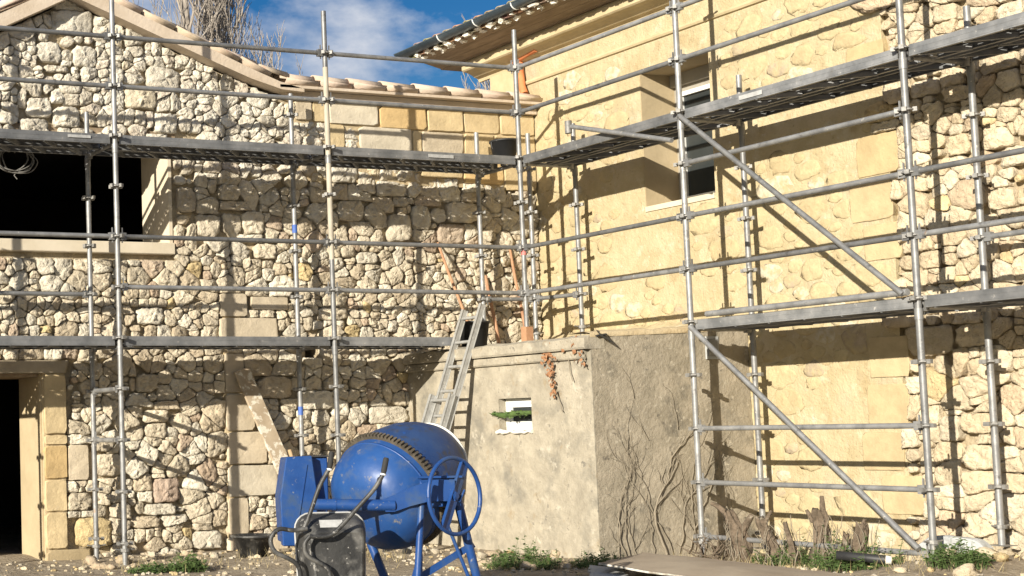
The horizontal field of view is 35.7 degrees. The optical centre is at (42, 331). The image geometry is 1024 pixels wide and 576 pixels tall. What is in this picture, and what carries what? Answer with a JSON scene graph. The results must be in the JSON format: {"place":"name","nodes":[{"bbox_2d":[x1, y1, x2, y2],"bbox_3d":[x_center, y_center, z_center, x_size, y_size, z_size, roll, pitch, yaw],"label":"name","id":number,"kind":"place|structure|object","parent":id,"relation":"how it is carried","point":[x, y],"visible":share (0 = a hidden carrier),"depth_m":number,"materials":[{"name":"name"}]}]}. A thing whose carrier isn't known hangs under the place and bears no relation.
{"place":"outdoors","nodes":[
{"label":"outdoors","id":0,"kind":"place"},
{"bbox_2d":[0,0,511,89],"label":"sky","id":1,"kind":"structure","parent":0,"point":[370,27],"materials":[{"name":"blue"}]},
{"bbox_2d":[0,526,1023,575],"bbox_3d":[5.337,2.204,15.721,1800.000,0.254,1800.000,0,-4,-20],"label":"ground","id":2,"kind":"structure","parent":0,"point":[10,544],"depth_m":13.57,"materials":[{"name":"beige soil"}]},
{"bbox_2d":[82,555,96,564],"bbox_3d":[0.470,2.265,14.282,0.123,0.124,0.153,1,-5,-31],"label":"rubble stone","id":3,"kind":"object","parent":2,"relation":"on","point":[89,559],"visible":0.68,"depth_m":14.24,"materials":[{"name":"stone"}]},
{"bbox_2d":[89,562,106,568],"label":"rubble stone","id":4,"kind":"object","parent":2,"relation":"on","point":[96,565],"visible":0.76,"depth_m":13.89,"materials":[{"name":"stone"}]},
{"bbox_2d":[103,563,117,569],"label":"rubble stone","id":5,"kind":"object","parent":2,"relation":"on","point":[111,566],"visible":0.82,"depth_m":13.74,"materials":[{"name":"stone"}]},
{"bbox_2d":[115,555,132,563],"bbox_3d":[0.789,2.240,14.214,0.172,0.107,0.115,-2,-4,18],"label":"rubble stone","id":6,"kind":"object","parent":2,"relation":"on","point":[119,560],"visible":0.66,"depth_m":14.19,"materials":[{"name":"stone"}]},
{"bbox_2d":[145,551,157,556],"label":"rubble stone","id":7,"kind":"object","parent":2,"relation":"on","point":[151,554],"visible":0.84,"depth_m":14.63,"materials":[{"name":"stone"}]},
{"bbox_2d":[126,561,180,573],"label":"weed clump","id":8,"kind":"object","parent":2,"relation":"on","point":[152,567],"visible":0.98,"depth_m":13.35,"materials":[{"name":"green plant"}]},
{"bbox_2d":[168,550,176,554],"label":"rubble stone","id":9,"kind":"object","parent":2,"relation":"on","point":[171,552],"visible":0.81,"depth_m":14.96,"materials":[{"name":"stone"}]},
{"bbox_2d":[180,550,189,555],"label":"rubble stone","id":10,"kind":"object","parent":2,"relation":"on","point":[184,552],"visible":0.8,"depth_m":14.65,"materials":[{"name":"stone"}]},
{"bbox_2d":[165,550,210,572],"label":"weed clump","id":11,"kind":"object","parent":2,"relation":"on","point":[195,565],"visible":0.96,"depth_m":13.43,"materials":[{"name":"green plant"}]},
{"bbox_2d":[127,0,259,59],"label":"bare tree","id":12,"kind":"object","parent":2,"relation":"on","point":[184,10],"visible":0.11,"depth_m":30.30,"materials":[{"name":"brown plant"}]},
{"bbox_2d":[154,0,252,58],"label":"bare tree","id":13,"kind":"object","parent":2,"relation":"on","point":[232,6],"visible":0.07,"depth_m":32.06,"materials":[{"name":"brown plant"}]},
{"bbox_2d":[210,552,218,557],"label":"rubble stone","id":14,"kind":"object","parent":2,"relation":"on","point":[213,554],"visible":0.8,"depth_m":14.48,"materials":[{"name":"stone"}]},
{"bbox_2d":[177,0,254,57],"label":"bare tree","id":15,"kind":"object","parent":2,"relation":"on","point":[211,10],"visible":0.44,"depth_m":30.94,"materials":[{"name":"brown plant"}]},
{"bbox_2d":[230,533,274,557],"bbox_3d":[2.111,2.155,14.587,0.450,0.222,0.450,2,-5,-43],"label":"mortar tub","id":16,"kind":"object","parent":2,"relation":"on","point":[246,543],"visible":0.77,"depth_m":14.45,"materials":[{"name":"black plastic"}]},
{"bbox_2d":[214,17,304,74],"bbox_3d":[4.753,-1.786,30.889,2.304,10.306,2.405,0,-4,-20],"label":"bare tree","id":17,"kind":"object","parent":2,"relation":"on","point":[261,54],"visible":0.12,"depth_m":30.95,"materials":[{"name":"brown plant"}]},
{"bbox_2d":[234,367,287,473],"bbox_3d":[2.520,1.347,15.470,0.906,1.958,0.141,-2,-4,18],"label":"leaning plank","id":18,"kind":"object","parent":2,"relation":"on","point":[261,415],"visible":0.58,"depth_m":15.54,"materials":[{"name":"paint"}]},
{"bbox_2d":[0,0,542,560],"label":"stone barn","id":19,"kind":"structure","parent":2,"relation":"on","point":[200,472],"depth_m":15.77,"materials":[{"name":"stone"}]},
{"bbox_2d":[0,151,37,178],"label":"cable coil","id":20,"kind":"object","parent":19,"relation":"hanging from","point":[7,170],"visible":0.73,"depth_m":15.45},
{"bbox_2d":[288,449,292,456],"bbox_3d":[2.774,1.783,15.408,0.363,1.062,0.042,-5,-5,40],"label":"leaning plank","id":21,"kind":"object","parent":2,"relation":"on","point":[290,453],"visible":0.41,"depth_m":15.52,"materials":[{"name":"beige wood"}]},
{"bbox_2d":[268,451,388,575],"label":"wheelbarrow","id":22,"kind":"object","parent":2,"relation":"on","point":[330,543],"visible":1,"depth_m":9.25,"materials":[{"name":"black metal"}]},
{"bbox_2d":[275,422,481,575],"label":"cement mixer","id":23,"kind":"object","parent":2,"relation":"on","point":[415,499],"visible":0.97,"depth_m":9.88,"materials":[{"name":"blue metal"}]},
{"bbox_2d":[383,303,485,553],"bbox_3d":[4.099,1.012,15.166,1.149,2.604,0.384,0,-4,-20],"label":"extension ladder","id":24,"kind":"object","parent":2,"relation":"on","point":[431,414],"visible":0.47,"depth_m":15.27,"materials":[{"name":"metal"}]},
{"bbox_2d":[430,548,439,553],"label":"rubble stone","id":25,"kind":"object","parent":2,"relation":"on","point":[434,551],"visible":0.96,"depth_m":14.68,"materials":[{"name":"stone"}]},
{"bbox_2d":[461,15,489,89],"bbox_3d":[10.085,-1.869,32.815,2.410,10.537,2.531,0,-4,-20],"label":"bare tree","id":26,"kind":"object","parent":2,"relation":"on","point":[485,85],"visible":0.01,"depth_m":33.04,"materials":[{"name":"brown plant"}]},
{"bbox_2d":[476,552,488,557],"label":"rubble stone","id":27,"kind":"object","parent":2,"relation":"on","point":[481,555],"visible":0.75,"depth_m":14.26,"materials":[{"name":"stone"}]},
{"bbox_2d":[478,560,494,567],"bbox_3d":[4.063,2.140,13.337,0.216,0.086,0.126,-2,-4,9],"label":"rubble stone","id":28,"kind":"object","parent":2,"relation":"on","point":[482,561],"visible":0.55,"depth_m":13.31,"materials":[{"name":"stone"}]},
{"bbox_2d":[484,549,501,556],"bbox_3d":[4.456,2.206,14.387,0.177,0.104,0.124,-2,-4,13],"label":"rubble stone","id":29,"kind":"object","parent":2,"relation":"on","point":[488,552],"visible":0.62,"depth_m":14.35,"materials":[{"name":"stone"}]},
{"bbox_2d":[0,0,1023,565],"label":"scaffold","id":30,"kind":"object","parent":2,"relation":"on","point":[966,48],"visible":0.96,"depth_m":14.03,"materials":[{"name":"metal"}]},
{"bbox_2d":[489,138,516,156],"bbox_3d":[5.173,-2.019,16.287,0.332,0.230,0.322,0,-4,-20],"label":"mortar bucket","id":31,"kind":"object","parent":30,"relation":"on","point":[504,146],"visible":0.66,"depth_m":16.17,"materials":[{"name":"black plastic"}]},
{"bbox_2d":[481,534,562,569],"bbox_3d":[4.354,2.011,13.186,0.743,0.307,0.669,0,-4,-20],"label":"weed clump","id":32,"kind":"object","parent":2,"relation":"on","point":[544,559],"visible":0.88,"depth_m":13.10,"materials":[{"name":"green plant"}]},
{"bbox_2d":[517,561,538,569],"bbox_3d":[4.316,2.095,12.940,0.179,0.087,0.159,1,-4,-25],"label":"rubble stone","id":33,"kind":"object","parent":2,"relation":"on","point":[525,565],"visible":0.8,"depth_m":12.89,"materials":[{"name":"stone"}]},
{"bbox_2d":[549,550,559,557],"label":"rubble stone","id":34,"kind":"object","parent":2,"relation":"on","point":[554,553],"visible":0.56,"depth_m":14.02,"materials":[{"name":"stone"}]},
{"bbox_2d":[562,563,571,568],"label":"rubble stone","id":35,"kind":"object","parent":2,"relation":"on","point":[567,565],"visible":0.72,"depth_m":13.01,"materials":[{"name":"stone"}]},
{"bbox_2d":[402,315,759,558],"bbox_3d":[5.492,1.233,15.297,1.983,2.619,3.120,0,-4,-20],"label":"cement lean to","id":36,"kind":"object","parent":2,"relation":"on","point":[549,475],"visible":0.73,"depth_m":14.01,"materials":[{"name":"grey concrete"}]},
{"bbox_2d":[456,321,489,346],"bbox_3d":[4.675,0.034,15.757,0.362,0.270,0.352,0,-4,-20],"label":"mortar bucket","id":37,"kind":"object","parent":36,"relation":"on","point":[482,338],"visible":0.48,"depth_m":15.63,"materials":[{"name":"black plastic"}]},
{"bbox_2d":[437,242,468,320],"bbox_3d":[4.578,-0.432,16.215,0.204,1.228,0.767,0,-4,-20],"label":"shovel","id":38,"kind":"object","parent":37,"relation":"in","point":[451,279],"visible":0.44,"depth_m":16.33,"materials":[{"name":"wood"}]},
{"bbox_2d":[485,275,500,343],"bbox_3d":[5.199,-0.236,16.791,0.047,0.836,0.191,2,-5,-36],"label":"wooden stake","id":39,"kind":"object","parent":36,"relation":"on","point":[493,316],"visible":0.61,"depth_m":16.76,"materials":[{"name":"brown wood"}]},
{"bbox_2d":[490,410,531,418],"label":"green branch","id":40,"kind":"object","parent":36,"relation":"on","point":[510,414],"visible":1,"depth_m":14.65,"materials":[{"name":"green plant"}]},
{"bbox_2d":[495,398,532,434],"bbox_3d":[4.807,0.862,14.677,0.185,0.360,0.558,0,-4,-20],"label":"window","id":41,"kind":"structure","parent":36,"relation":"in","point":[518,424],"depth_m":14.72,"materials":[{"name":"white glass"}]},
{"bbox_2d":[509,250,523,326],"bbox_3d":[5.544,-0.400,16.912,0.042,1.145,0.208,3,-6,-45],"label":"wooden stake","id":42,"kind":"object","parent":36,"relation":"on","point":[516,284],"visible":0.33,"depth_m":16.93,"materials":[{"name":"brown wood"}]},
{"bbox_2d":[540,335,587,411],"bbox_3d":[4.975,0.411,13.897,0.076,0.730,0.642,0,-4,-20],"label":"dried ivy","id":43,"kind":"object","parent":36,"relation":"hanging from","point":[550,372],"visible":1,"depth_m":14.03,"materials":[{"name":"brown plant"}]},
{"bbox_2d":[595,330,612,342],"bbox_3d":[5.265,0.050,13.650,0.167,0.138,0.172,0,-4,-20],"label":"flashing scrap","id":44,"kind":"object","parent":36,"relation":"on","point":[605,336],"visible":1,"depth_m":13.62,"materials":[{"name":"grey metal"}]},
{"bbox_2d":[605,365,753,556],"bbox_3d":[6.076,1.218,13.852,1.798,1.795,0.036,0,-4,-20],"label":"dead ivy","id":45,"kind":"object","parent":36,"relation":"attached to","point":[659,499],"visible":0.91,"depth_m":13.72,"materials":[{"name":"brown plant"}]},
{"bbox_2d":[569,547,623,568],"bbox_3d":[5.031,2.048,13.159,0.630,0.206,0.442,0,-4,-20],"label":"weed clump","id":46,"kind":"object","parent":2,"relation":"on","point":[594,561],"visible":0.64,"depth_m":13.13,"materials":[{"name":"green plant"}]},
{"bbox_2d":[588,565,628,575],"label":"plasterboard sheet","id":47,"kind":"object","parent":2,"relation":"on","point":[593,570],"visible":0.98,"depth_m":12.11,"materials":[{"name":"grey stone"}]},
{"bbox_2d":[676,530,730,560],"bbox_3d":[6.104,1.964,13.278,0.511,0.296,0.513,0,-4,-20],"label":"dead shrub","id":48,"kind":"object","parent":2,"relation":"on","point":[715,554],"visible":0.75,"depth_m":13.21,"materials":[{"name":"brown plant"}]},
{"bbox_2d":[393,0,1023,560],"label":"rendered house","id":49,"kind":"structure","parent":2,"relation":"on","point":[853,372],"depth_m":13.55,"materials":[{"name":"paint"}]},
{"bbox_2d":[669,64,714,199],"bbox_3d":[7.052,-2.085,15.331,0.130,1.446,0.954,0,-4,-20],"label":"window","id":50,"kind":"structure","parent":49,"relation":"in","point":[700,176],"depth_m":15.51,"materials":[{"name":"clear glass"}]},
{"bbox_2d":[598,552,854,575],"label":"plasterboard sheet","id":51,"kind":"object","parent":2,"relation":"on","point":[662,564],"visible":1,"depth_m":11.51,"materials":[{"name":"paper"}]},
{"bbox_2d":[711,502,753,562],"bbox_3d":[6.227,1.831,13.118,0.347,0.578,0.372,0,-4,-20],"label":"dead stump","id":52,"kind":"object","parent":2,"relation":"on","point":[738,534],"visible":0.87,"depth_m":13.03,"materials":[{"name":"brown wood"}]},
{"bbox_2d":[755,510,796,565],"bbox_3d":[6.361,1.826,12.652,0.367,0.529,0.322,0,-4,-20],"label":"dead stump","id":53,"kind":"object","parent":2,"relation":"on","point":[769,537],"visible":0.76,"depth_m":12.69,"materials":[{"name":"brown wood"}]},
{"bbox_2d":[763,516,812,567],"bbox_3d":[6.416,1.826,12.509,0.264,0.493,0.376,1,-5,-32],"label":"dead stump","id":54,"kind":"object","parent":2,"relation":"on","point":[791,548],"visible":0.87,"depth_m":12.47,"materials":[{"name":"brown wood"}]},
{"bbox_2d":[742,523,845,569],"bbox_3d":[6.540,1.837,12.407,0.530,0.397,1.226,0,-4,-20],"label":"weed clump","id":55,"kind":"object","parent":2,"relation":"on","point":[805,559],"visible":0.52,"depth_m":12.44,"materials":[{"name":"green plant"}]},
{"bbox_2d":[805,496,841,568],"bbox_3d":[6.596,1.719,12.317,0.277,0.647,0.360,-5,-5,43],"label":"dead stump","id":56,"kind":"object","parent":2,"relation":"on","point":[820,517],"visible":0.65,"depth_m":12.28,"materials":[{"name":"brown wood"}]},
{"bbox_2d":[816,516,853,569],"bbox_3d":[6.620,1.767,12.009,0.407,0.472,0.318,0,-4,-20],"label":"dead stump","id":57,"kind":"object","parent":2,"relation":"on","point":[845,536],"visible":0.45,"depth_m":12.04,"materials":[{"name":"brown wood"}]},
{"bbox_2d":[825,515,881,570],"bbox_3d":[6.653,1.737,11.832,0.363,0.472,0.409,0,-4,-20],"label":"dead stump","id":58,"kind":"object","parent":2,"relation":"on","point":[859,540],"visible":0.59,"depth_m":11.76,"materials":[{"name":"brown wood"}]},
{"bbox_2d":[813,533,904,572],"bbox_3d":[6.546,1.754,11.595,0.647,0.318,0.693,-2,-4,7],"label":"weed clump","id":59,"kind":"object","parent":2,"relation":"on","point":[836,564],"visible":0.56,"depth_m":11.59,"materials":[{"name":"green plant"}]},
{"bbox_2d":[836,551,891,564],"bbox_3d":[6.459,1.782,11.432,0.384,0.100,0.070,-4,-5,31],"label":"black pipe","id":60,"kind":"object","parent":2,"relation":"on","point":[848,556],"visible":0.85,"depth_m":11.41,"materials":[{"name":"plastic"}]},
{"bbox_2d":[893,566,907,572],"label":"rubble stone","id":61,"kind":"object","parent":2,"relation":"on","point":[900,569],"visible":1,"depth_m":10.99,"materials":[{"name":"stone"}]},
{"bbox_2d":[927,567,934,571],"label":"rubble stone","id":62,"kind":"object","parent":2,"relation":"on","point":[930,569],"visible":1,"depth_m":10.85,"materials":[{"name":"stone"}]},
{"bbox_2d":[919,535,993,552],"bbox_3d":[7.191,1.711,11.479,0.152,0.192,0.534,1,-5,-31],"label":"blue grey slab","id":63,"kind":"object","parent":2,"relation":"on","point":[977,543],"depth_m":11.39,"materials":[{"name":"stone"}]},
{"bbox_2d":[921,537,996,569],"bbox_3d":[6.839,1.650,10.852,0.484,0.231,0.484,0,-4,-20],"label":"weed clump","id":64,"kind":"object","parent":2,"relation":"on","point":[962,557],"visible":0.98,"depth_m":10.78,"materials":[{"name":"green plant"}]},
{"bbox_2d":[952,563,980,575],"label":"rubble stone","id":65,"kind":"object","parent":2,"relation":"on","point":[963,570],"visible":0.97,"depth_m":10.56,"materials":[{"name":"stone"}]},
{"bbox_2d":[976,547,998,557],"bbox_3d":[7.166,1.688,11.014,0.207,0.109,0.148,-4,-5,36],"label":"rubble stone","id":66,"kind":"object","parent":2,"relation":"on","point":[991,551],"visible":0.45,"depth_m":10.99,"materials":[{"name":"stone"}]},
{"bbox_2d":[991,552,1009,561],"bbox_3d":[7.155,1.691,10.866,0.116,0.079,0.123,1,-5,-31],"label":"rubble stone","id":67,"kind":"object","parent":2,"relation":"on","point":[1000,556],"visible":0.96,"depth_m":10.83,"materials":[{"name":"stone"}]},
{"bbox_2d":[998,548,1015,555],"bbox_3d":[7.451,1.726,11.271,0.179,0.086,0.119,-2,-4,15],"label":"rubble stone","id":68,"kind":"object","parent":2,"relation":"on","point":[1009,551],"visible":0.53,"depth_m":11.24,"materials":[{"name":"stone"}]},
{"bbox_2d":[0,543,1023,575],"bbox_3d":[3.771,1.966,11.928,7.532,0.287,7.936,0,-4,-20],"label":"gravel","id":69,"kind":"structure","parent":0,"point":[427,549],"depth_m":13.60,"materials":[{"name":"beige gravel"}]},
{"bbox_2d":[71,545,1022,575],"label":"grass","id":70,"kind":"structure","parent":0,"point":[904,560],"depth_m":12.90,"materials":[{"name":"green plant"}]}
]}

